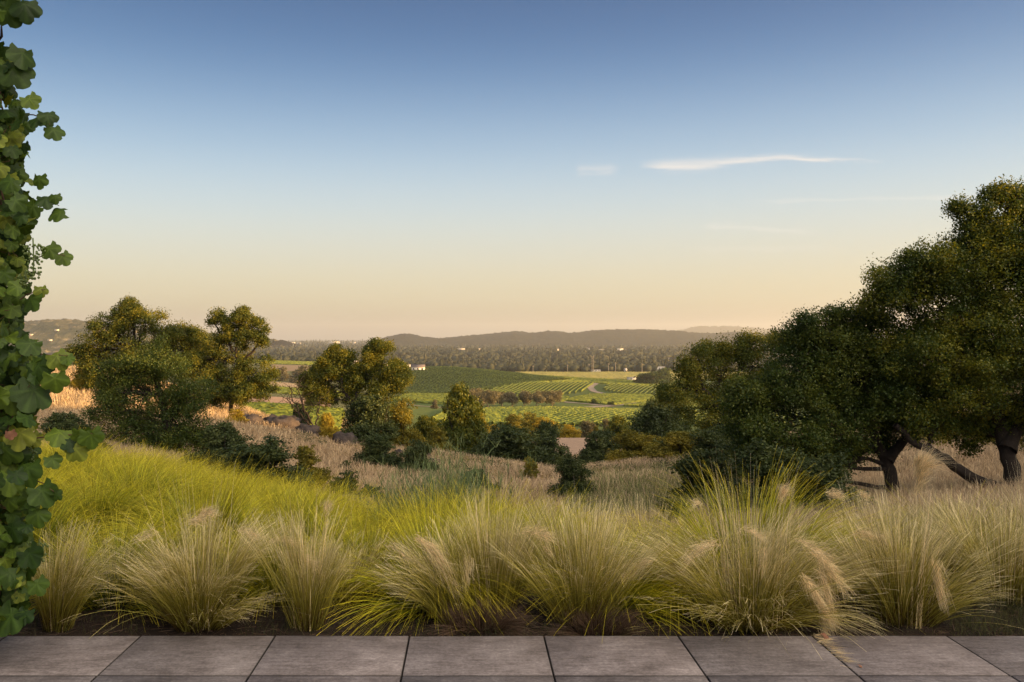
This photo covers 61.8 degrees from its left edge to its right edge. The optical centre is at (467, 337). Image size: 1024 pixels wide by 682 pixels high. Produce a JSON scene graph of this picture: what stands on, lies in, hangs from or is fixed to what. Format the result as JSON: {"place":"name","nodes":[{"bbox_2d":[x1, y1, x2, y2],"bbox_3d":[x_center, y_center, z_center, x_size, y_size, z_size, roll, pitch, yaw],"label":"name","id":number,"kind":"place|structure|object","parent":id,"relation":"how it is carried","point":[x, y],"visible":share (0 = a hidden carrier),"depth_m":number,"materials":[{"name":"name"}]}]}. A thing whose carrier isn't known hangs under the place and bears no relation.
{"place":"outdoors","nodes":[
{"label":"outdoors","id":0,"kind":"place"},
{"bbox_2d":[8,318,298,352],"bbox_3d":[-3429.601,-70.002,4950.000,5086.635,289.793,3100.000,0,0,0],"label":"hill","id":1,"kind":"structure","parent":0,"point":[44,331],"depth_m":4096.34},
{"bbox_2d":[49,464,329,636],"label":"feather grass","id":2,"kind":"object","parent":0,"point":[187,600],"depth_m":4.88,"materials":[{"name":"plant"}]},
{"bbox_2d":[235,483,371,631],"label":"feather grass","id":3,"kind":"object","parent":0,"point":[312,613],"depth_m":4.85,"materials":[{"name":"plant"}]},
{"bbox_2d":[310,500,396,607],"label":"feather grass","id":4,"kind":"object","parent":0,"point":[345,599],"depth_m":5.38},
{"bbox_2d":[368,333,449,346],"bbox_3d":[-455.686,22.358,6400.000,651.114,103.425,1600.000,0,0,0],"label":"hill","id":5,"kind":"structure","parent":0,"point":[409,339],"depth_m":6026.72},
{"bbox_2d":[418,473,570,615],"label":"feather grass","id":6,"kind":"object","parent":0,"point":[478,556],"depth_m":5.02,"materials":[{"name":"plant"}]},
{"bbox_2d":[0,636,1023,681],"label":"terrace","id":7,"kind":"structure","parent":0,"point":[459,659],"depth_m":4.24,"materials":[{"name":"stone"}]},
{"bbox_2d":[0,0,104,637],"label":"grape vine","id":8,"kind":"object","parent":7,"relation":"on","point":[27,367],"visible":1,"depth_m":4.11,"materials":[{"name":"green plant"}]},
{"bbox_2d":[814,632,859,668],"bbox_3d":[1.879,1.586,4.346,0.139,0.018,0.532,0,0,0],"label":"straw","id":9,"kind":"object","parent":7,"relation":"on","point":[828,643],"visible":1,"depth_m":4.41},
{"bbox_2d":[0,0,1023,339],"label":"sky","id":10,"kind":"structure","parent":0,"point":[325,169],"materials":[{"name":"blue"}]},
{"bbox_2d":[6,340,1023,639],"bbox_3d":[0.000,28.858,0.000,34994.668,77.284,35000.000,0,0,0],"label":"ground","id":11,"kind":"structure","parent":0,"point":[572,444],"depth_m":5.03,"materials":[{"name":"soil"}]},
{"bbox_2d":[38,411,84,444],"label":"bush","id":12,"kind":"object","parent":11,"relation":"on","point":[62,420],"visible":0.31,"depth_m":23.77,"materials":[{"name":"green plant"}]},
{"bbox_2d":[31,516,128,632],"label":"feather grass","id":13,"kind":"object","parent":11,"relation":"on","point":[59,606],"depth_m":4.84,"materials":[{"name":"plant"}]},
{"bbox_2d":[70,420,111,452],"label":"bush","id":14,"kind":"object","parent":11,"relation":"on","point":[83,424],"visible":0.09,"depth_m":21.90,"materials":[{"name":"green plant"}]},
{"bbox_2d":[24,469,158,572],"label":"green tussock","id":15,"kind":"object","parent":11,"relation":"on","point":[47,527],"visible":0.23,"depth_m":6.49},
{"bbox_2d":[28,496,247,628],"bbox_3d":[-2.291,1.452,5.505,2.015,0.805,1.780,0,0,0],"label":"green tussock","id":16,"kind":"object","parent":11,"relation":"on","point":[104,595],"visible":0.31,"depth_m":5.50,"materials":[{"name":"plant"}]},
{"bbox_2d":[63,292,228,390],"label":"oak tree","id":17,"kind":"object","parent":11,"relation":"on","point":[129,313],"visible":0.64,"depth_m":59.79,"materials":[{"name":"green plant"}]},
{"bbox_2d":[78,331,223,456],"bbox_3d":[-9.898,1.896,27.150,4.468,4.202,3.207,0,0,0],"label":"oak tree","id":18,"kind":"object","parent":11,"relation":"on","point":[110,398],"visible":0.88,"depth_m":26.70,"materials":[{"name":"green plant"}]},
{"bbox_2d":[74,449,309,564],"bbox_3d":[-2.177,1.464,6.903,2.455,1.169,2.296,0,0,0],"label":"green tussock","id":19,"kind":"object","parent":11,"relation":"on","point":[230,513],"visible":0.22,"depth_m":6.83,"materials":[{"name":"plant"}]},
{"bbox_2d":[180,420,255,471],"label":"bush","id":20,"kind":"object","parent":11,"relation":"on","point":[223,434],"visible":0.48,"depth_m":22.65,"materials":[{"name":"green plant"}]},
{"bbox_2d":[170,303,282,410],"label":"oak tree","id":21,"kind":"object","parent":11,"relation":"on","point":[240,387],"visible":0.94,"depth_m":57.69,"materials":[{"name":"green plant"}]},
{"bbox_2d":[220,409,248,424],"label":"bush","id":22,"kind":"object","parent":11,"relation":"on","point":[238,414],"visible":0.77,"depth_m":49.81,"materials":[{"name":"yellow plant"}]},
{"bbox_2d":[143,496,377,623],"bbox_3d":[-1.340,1.401,5.705,1.757,0.724,1.730,0,0,0],"label":"green tussock","id":23,"kind":"object","parent":11,"relation":"on","point":[256,584],"visible":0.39,"depth_m":5.40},
{"bbox_2d":[212,433,315,488],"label":"bush","id":24,"kind":"object","parent":11,"relation":"on","point":[270,452],"visible":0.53,"depth_m":20.69,"materials":[{"name":"green plant"}]},
{"bbox_2d":[263,414,300,430],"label":"boulder","id":25,"kind":"object","parent":11,"relation":"on","point":[292,421],"visible":0.51,"depth_m":53.55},
{"bbox_2d":[251,359,316,364],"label":"vineyard","id":26,"kind":"object","parent":11,"relation":"on","point":[292,362],"visible":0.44,"depth_m":1380.04,"materials":[{"name":"green plant"}]},
{"bbox_2d":[244,401,344,431],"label":"vineyard","id":27,"kind":"object","parent":11,"relation":"on","point":[276,409],"visible":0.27,"depth_m":215.58,"materials":[{"name":"green plant"}]},
{"bbox_2d":[279,374,330,424],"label":"bare tree","id":28,"kind":"object","parent":11,"relation":"on","point":[303,410],"visible":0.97,"depth_m":56.97,"materials":[{"name":"brown plant"}]},
{"bbox_2d":[296,423,320,436],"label":"boulder","id":29,"kind":"object","parent":11,"relation":"on","point":[305,428],"visible":0.4,"depth_m":53.41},
{"bbox_2d":[284,445,333,490],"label":"bush","id":30,"kind":"object","parent":11,"relation":"on","point":[304,454],"visible":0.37,"depth_m":22.92,"materials":[{"name":"green plant"}]},
{"bbox_2d":[317,412,338,438],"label":"bush","id":31,"kind":"object","parent":11,"relation":"on","point":[326,423],"visible":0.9,"depth_m":53.77,"materials":[{"name":"yellow plant"}]},
{"bbox_2d":[229,352,451,366],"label":"woods","id":32,"kind":"object","parent":11,"relation":"on","point":[298,358],"visible":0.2,"depth_m":1629.98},
{"bbox_2d":[26,426,656,558],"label":"grass","id":33,"kind":"structure","parent":11,"relation":"on","point":[114,478],"depth_m":8.42,"materials":[{"name":"plant"}]},
{"bbox_2d":[327,468,363,498],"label":"bush","id":34,"kind":"object","parent":11,"relation":"on","point":[345,478],"visible":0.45,"depth_m":20.85,"materials":[{"name":"green plant"}]},
{"bbox_2d":[332,431,358,444],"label":"boulder","id":35,"kind":"object","parent":11,"relation":"on","point":[342,437],"visible":0.49,"depth_m":52.61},
{"bbox_2d":[248,484,459,609],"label":"green tussock","id":36,"kind":"object","parent":11,"relation":"on","point":[382,547],"visible":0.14,"depth_m":5.87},
{"bbox_2d":[294,337,415,415],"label":"oak tree","id":37,"kind":"object","parent":11,"relation":"on","point":[347,372],"visible":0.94,"depth_m":59.75,"materials":[{"name":"green plant"}]},
{"bbox_2d":[339,393,401,442],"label":"bush","id":38,"kind":"object","parent":11,"relation":"on","point":[367,417],"visible":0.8,"depth_m":57.46,"materials":[{"name":"green plant"}]},
{"bbox_2d":[350,432,404,468],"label":"bush","id":39,"kind":"object","parent":11,"relation":"on","point":[374,444],"visible":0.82,"depth_m":37.67,"materials":[{"name":"green plant"}]},
{"bbox_2d":[385,398,427,447],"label":"bush","id":40,"kind":"object","parent":11,"relation":"on","point":[401,414],"visible":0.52,"depth_m":61.38,"materials":[{"name":"yellow plant"}]},
{"bbox_2d":[392,438,440,473],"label":"bush","id":41,"kind":"object","parent":11,"relation":"on","point":[417,447],"visible":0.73,"depth_m":36.72,"materials":[{"name":"green plant"}]},
{"bbox_2d":[364,516,489,624],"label":"feather grass","id":42,"kind":"object","parent":11,"relation":"on","point":[436,558],"depth_m":4.93,"materials":[{"name":"plant"}]},
{"bbox_2d":[413,414,444,443],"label":"bush","id":43,"kind":"object","parent":11,"relation":"on","point":[425,424],"visible":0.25,"depth_m":63.13,"materials":[{"name":"green plant"}]},
{"bbox_2d":[348,452,513,528],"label":"broom plant","id":44,"kind":"object","parent":11,"relation":"on","point":[427,486],"visible":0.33,"depth_m":8.93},
{"bbox_2d":[296,485,565,636],"bbox_3d":[-0.215,1.463,5.343,1.868,0.982,1.817,0,0,-32],"label":"green tussock","id":45,"kind":"object","parent":11,"relation":"on","point":[394,604],"visible":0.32,"depth_m":5.23,"materials":[{"name":"plant"}]},
{"bbox_2d":[426,425,456,452],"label":"bush","id":46,"kind":"object","parent":11,"relation":"on","point":[440,436],"visible":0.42,"depth_m":59.75,"materials":[{"name":"green plant"}]},
{"bbox_2d":[362,431,539,510],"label":"broom plant","id":47,"kind":"object","parent":11,"relation":"on","point":[465,477],"visible":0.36,"depth_m":9.51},
{"bbox_2d":[434,381,488,455],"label":"bush","id":48,"kind":"object","parent":11,"relation":"on","point":[462,402],"visible":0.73,"depth_m":65.25,"materials":[{"name":"green plant"}]},
{"bbox_2d":[284,430,671,520],"bbox_3d":[1.460,6.733,40.415,28.166,6.575,49.495,0,0,0],"label":"scrub","id":49,"kind":"object","parent":11,"relation":"on","point":[468,458],"visible":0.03,"depth_m":35.20,"materials":[{"name":"green plant"}]},
{"bbox_2d":[454,468,502,494],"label":"bush","id":50,"kind":"object","parent":11,"relation":"on","point":[482,477],"visible":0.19,"depth_m":25.91,"materials":[{"name":"green plant"}]},
{"bbox_2d":[391,392,568,404],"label":"vineyard","id":51,"kind":"object","parent":11,"relation":"on","point":[420,397],"visible":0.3,"depth_m":623.83,"materials":[{"name":"green plant"}]},
{"bbox_2d":[399,366,567,393],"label":"vineyard","id":52,"kind":"object","parent":11,"relation":"on","point":[431,379],"visible":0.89,"depth_m":933.58,"materials":[{"name":"green plant"}]},
{"bbox_2d":[423,592,546,635],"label":"dead clump","id":53,"kind":"object","parent":11,"relation":"on","point":[460,622],"visible":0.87,"depth_m":4.84,"materials":[{"name":"plant"}]},
{"bbox_2d":[473,389,500,406],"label":"oak tree","id":54,"kind":"object","parent":11,"relation":"on","point":[489,396],"visible":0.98,"depth_m":529.91,"materials":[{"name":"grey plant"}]},
{"bbox_2d":[295,432,693,495],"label":"scrub","id":55,"kind":"object","parent":11,"relation":"on","point":[680,457],"visible":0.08,"depth_m":45.03,"materials":[{"name":"green plant"}]},
{"bbox_2d":[463,423,557,465],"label":"bush","id":56,"kind":"object","parent":11,"relation":"on","point":[514,442],"visible":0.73,"depth_m":60.31,"materials":[{"name":"green plant"}]},
{"bbox_2d":[437,379,587,390],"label":"vineyard","id":57,"kind":"object","parent":11,"relation":"on","point":[567,380],"visible":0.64,"depth_m":957.84,"materials":[{"name":"green plant"}]},
{"bbox_2d":[11,591,1023,636],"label":"weeds","id":58,"kind":"object","parent":11,"relation":"on","point":[36,623],"visible":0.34,"depth_m":4.84,"materials":[{"name":"green plant"}]},
{"bbox_2d":[438,487,597,594],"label":"green tussock","id":59,"kind":"object","parent":11,"relation":"on","point":[561,528],"visible":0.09,"depth_m":6.27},
{"bbox_2d":[504,413,533,437],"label":"bush","id":60,"kind":"object","parent":11,"relation":"on","point":[511,419],"visible":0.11,"depth_m":149.62,"materials":[{"name":"green plant"}]},
{"bbox_2d":[20,543,1023,636],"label":"straw","id":61,"kind":"object","parent":11,"relation":"on","point":[815,629],"visible":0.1,"depth_m":4.89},
{"bbox_2d":[34,429,1023,548],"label":"dry grass","id":62,"kind":"structure","parent":11,"relation":"on","point":[991,465],"depth_m":19.04,"materials":[{"name":"plant"}]},
{"bbox_2d":[519,456,538,478],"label":"bush","id":63,"kind":"object","parent":11,"relation":"on","point":[534,471],"visible":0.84,"depth_m":36.84,"materials":[{"name":"green plant"}]},
{"bbox_2d":[35,365,1023,492],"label":"dry grass","id":64,"kind":"structure","parent":11,"relation":"on","point":[334,463],"depth_m":40.58,"materials":[{"name":"plant"}]},
{"bbox_2d":[102,347,960,371],"bbox_3d":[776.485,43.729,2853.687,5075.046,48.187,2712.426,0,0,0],"label":"woods","id":65,"kind":"object","parent":11,"relation":"on","point":[496,359],"visible":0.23,"depth_m":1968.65,"materials":[{"name":"plant"}]},
{"bbox_2d":[527,389,545,405],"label":"oak tree","id":66,"kind":"object","parent":11,"relation":"on","point":[536,397],"visible":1,"depth_m":530.33,"materials":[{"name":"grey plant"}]},
{"bbox_2d":[484,381,593,394],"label":"vineyard","id":67,"kind":"object","parent":11,"relation":"on","point":[506,389],"visible":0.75,"depth_m":856.34,"materials":[{"name":"green plant"}]},
{"bbox_2d":[113,341,968,357],"bbox_3d":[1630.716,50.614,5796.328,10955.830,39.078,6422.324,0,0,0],"label":"woods","id":68,"kind":"object","parent":11,"relation":"on","point":[570,350],"visible":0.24,"depth_m":3202.44,"materials":[{"name":"plant"}]},
{"bbox_2d":[533,420,571,465],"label":"bush","id":69,"kind":"object","parent":11,"relation":"on","point":[560,450],"visible":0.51,"depth_m":65.53,"materials":[{"name":"green plant"}]},
{"bbox_2d":[541,389,563,405],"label":"oak tree","id":70,"kind":"object","parent":11,"relation":"on","point":[551,396],"visible":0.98,"depth_m":544.46,"materials":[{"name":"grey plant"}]},
{"bbox_2d":[558,424,576,437],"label":"bush","id":71,"kind":"object","parent":11,"relation":"on","point":[565,432],"visible":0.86,"depth_m":155.56,"materials":[{"name":"yellow plant"}]},
{"bbox_2d":[546,453,598,500],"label":"bush","id":72,"kind":"object","parent":11,"relation":"on","point":[571,470],"visible":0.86,"depth_m":24.83,"materials":[{"name":"green plant"}]},
{"bbox_2d":[474,472,675,629],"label":"feather grass","id":73,"kind":"object","parent":11,"relation":"on","point":[583,599],"depth_m":4.84,"materials":[{"name":"plant"}]},
{"bbox_2d":[578,420,596,437],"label":"bush","id":74,"kind":"object","parent":11,"relation":"on","point":[587,427],"visible":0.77,"depth_m":157.46,"materials":[{"name":"grey plant"}]},
{"bbox_2d":[524,596,658,635],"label":"dead clump","id":75,"kind":"object","parent":11,"relation":"on","point":[621,626],"visible":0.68,"depth_m":4.75,"materials":[{"name":"plant"}]},
{"bbox_2d":[577,429,619,463],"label":"bush","id":76,"kind":"object","parent":11,"relation":"on","point":[594,449],"visible":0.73,"depth_m":69.32,"materials":[{"name":"green plant"}]},
{"bbox_2d":[535,374,680,385],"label":"vineyard","id":77,"kind":"object","parent":11,"relation":"on","point":[605,381],"visible":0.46,"depth_m":1011.41,"materials":[{"name":"green plant"}]},
{"bbox_2d":[566,393,654,404],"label":"vineyard","id":78,"kind":"object","parent":11,"relation":"on","point":[616,398],"visible":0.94,"depth_m":668.62,"materials":[{"name":"green plant"}]},
{"bbox_2d":[492,503,735,638],"bbox_3d":[0.850,1.412,5.154,1.558,0.758,1.540,0,0,-40],"label":"green tussock","id":79,"kind":"object","parent":11,"relation":"on","point":[647,593],"visible":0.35,"depth_m":4.97,"materials":[{"name":"plant"}]},
{"bbox_2d":[603,414,630,454],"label":"tree","id":80,"kind":"object","parent":11,"relation":"on","point":[617,424],"visible":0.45,"depth_m":97.57,"materials":[{"name":"green plant"}]},
{"bbox_2d":[515,371,744,379],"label":"vineyard","id":81,"kind":"object","parent":11,"relation":"on","point":[624,375],"visible":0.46,"depth_m":1350.42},
{"bbox_2d":[604,429,662,463],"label":"bush","id":82,"kind":"object","parent":11,"relation":"on","point":[634,444],"visible":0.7,"depth_m":59.50,"materials":[{"name":"green plant"}]},
{"bbox_2d":[430,405,845,426],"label":"vineyard","id":83,"kind":"object","parent":11,"relation":"on","point":[566,415],"visible":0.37,"depth_m":392.43,"materials":[{"name":"green plant"}]},
{"bbox_2d":[557,457,742,520],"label":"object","id":84,"kind":"object","parent":11,"relation":"on","point":[640,491],"visible":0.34,"depth_m":24.15,"materials":[{"name":"plant"}]},
{"bbox_2d":[633,371,667,383],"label":"oak tree","id":85,"kind":"object","parent":11,"relation":"on","point":[648,377],"visible":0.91,"depth_m":992.27,"materials":[{"name":"green plant"}]},
{"bbox_2d":[597,483,711,554],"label":"feather grass","id":86,"kind":"object","parent":11,"relation":"on","point":[644,511],"depth_m":6.69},
{"bbox_2d":[623,397,690,448],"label":"bush","id":87,"kind":"object","parent":11,"relation":"on","point":[652,418],"visible":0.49,"depth_m":71.23,"materials":[{"name":"green plant"}]},
{"bbox_2d":[565,499,766,635],"bbox_3d":[1.340,1.464,5.425,1.801,0.727,1.797,0,0,0],"label":"green tussock","id":88,"kind":"object","parent":11,"relation":"on","point":[690,598],"visible":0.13,"depth_m":5.32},
{"bbox_2d":[645,496,696,526],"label":"bush","id":89,"kind":"object","parent":11,"relation":"on","point":[674,509],"visible":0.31,"depth_m":14.92,"materials":[{"name":"green plant"}]},
{"bbox_2d":[642,430,702,459],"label":"bush","id":90,"kind":"object","parent":11,"relation":"on","point":[673,444],"visible":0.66,"depth_m":51.55,"materials":[{"name":"green plant"}]},
{"bbox_2d":[657,384,692,431],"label":"bush","id":91,"kind":"object","parent":11,"relation":"on","point":[678,422],"visible":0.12,"depth_m":75.36,"materials":[{"name":"green plant"}]},
{"bbox_2d":[666,446,738,499],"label":"bush","id":92,"kind":"object","parent":11,"relation":"on","point":[709,458],"visible":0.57,"depth_m":20.77,"materials":[{"name":"green plant"}]},
{"bbox_2d":[684,423,729,459],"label":"bush","id":93,"kind":"object","parent":11,"relation":"on","point":[709,439],"visible":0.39,"depth_m":33.66,"materials":[{"name":"green plant"}]},
{"bbox_2d":[648,326,798,442],"bbox_3d":[11.539,2.659,38.297,6.958,6.296,3.660,0,0,0],"label":"oak tree","id":94,"kind":"object","parent":11,"relation":"on","point":[741,350],"visible":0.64,"depth_m":37.82,"materials":[{"name":"green plant"}]},
{"bbox_2d":[711,418,766,482],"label":"bush","id":95,"kind":"object","parent":11,"relation":"on","point":[740,474],"visible":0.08,"depth_m":25.63,"materials":[{"name":"green plant"}]},
{"bbox_2d":[600,446,903,658],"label":"feather grass","id":96,"kind":"object","parent":11,"relation":"on","point":[783,607],"depth_m":4.82,"materials":[{"name":"plant"}]},
{"bbox_2d":[709,437,821,519],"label":"bush","id":97,"kind":"object","parent":11,"relation":"on","point":[762,453],"visible":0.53,"depth_m":15.79,"materials":[{"name":"green plant"}]},
{"bbox_2d":[563,446,970,633],"bbox_3d":[1.901,1.256,5.682,2.854,1.091,2.332,0,0,0],"label":"green tussock","id":98,"kind":"object","parent":11,"relation":"on","point":[764,512],"visible":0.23,"depth_m":5.70,"materials":[{"name":"plant"}]},
{"bbox_2d":[780,451,862,514],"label":"bush","id":99,"kind":"object","parent":11,"relation":"on","point":[828,470],"visible":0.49,"depth_m":14.82,"materials":[{"name":"green plant"}]},
{"bbox_2d":[736,496,922,609],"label":"green tussock","id":100,"kind":"object","parent":11,"relation":"on","point":[840,598],"visible":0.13,"depth_m":5.44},
{"bbox_2d":[712,299,964,497],"bbox_3d":[8.076,1.370,18.170,5.512,4.388,2.791,0,0,-11],"label":"oak tree","id":101,"kind":"object","parent":11,"relation":"on","point":[829,384],"visible":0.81,"depth_m":17.81,"materials":[{"name":"green plant"}]},
{"bbox_2d":[815,481,877,521],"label":"bush","id":102,"kind":"object","parent":11,"relation":"on","point":[832,486],"visible":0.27,"depth_m":13.58,"materials":[{"name":"green plant"}]},
{"bbox_2d":[808,470,934,557],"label":"feather grass","id":103,"kind":"object","parent":11,"relation":"on","point":[884,521],"depth_m":6.52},
{"bbox_2d":[815,444,1023,628],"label":"feather grass","id":104,"kind":"object","parent":11,"relation":"on","point":[905,596],"depth_m":4.91,"materials":[{"name":"plant"}]},
{"bbox_2d":[845,174,1023,488],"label":"oak tree","id":105,"kind":"object","parent":11,"relation":"on","point":[986,245],"visible":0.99,"depth_m":17.11,"materials":[{"name":"green plant"}]},
{"bbox_2d":[860,481,1020,563],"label":"green tussock","id":106,"kind":"object","parent":11,"relation":"on","point":[944,519],"visible":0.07,"depth_m":7.10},
{"bbox_2d":[874,466,1020,576],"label":"feather grass","id":107,"kind":"object","parent":11,"relation":"on","point":[937,520],"depth_m":6.34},
{"bbox_2d":[941,458,1023,548],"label":"feather grass","id":108,"kind":"object","parent":11,"relation":"on","point":[1020,515],"depth_m":6.85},
{"bbox_2d":[944,581,1023,635],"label":"weeds","id":109,"kind":"object","parent":11,"relation":"on","point":[996,616],"visible":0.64,"depth_m":4.98,"materials":[{"name":"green plant"}]},
{"bbox_2d":[433,328,1010,346],"bbox_3d":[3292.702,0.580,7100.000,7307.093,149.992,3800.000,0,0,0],"label":"hills","id":110,"kind":"structure","parent":0,"point":[618,337],"depth_m":6266.75,"materials":[{"name":"plant"}]},
{"bbox_2d":[679,325,780,333],"bbox_3d":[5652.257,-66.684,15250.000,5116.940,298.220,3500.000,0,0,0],"label":"mountain","id":111,"kind":"structure","parent":0,"point":[710,329],"depth_m":14898.10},
{"bbox_2d":[901,473,1023,604],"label":"feather grass","id":112,"kind":"object","parent":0,"point":[1017,572],"depth_m":5.47,"materials":[{"name":"plant"}]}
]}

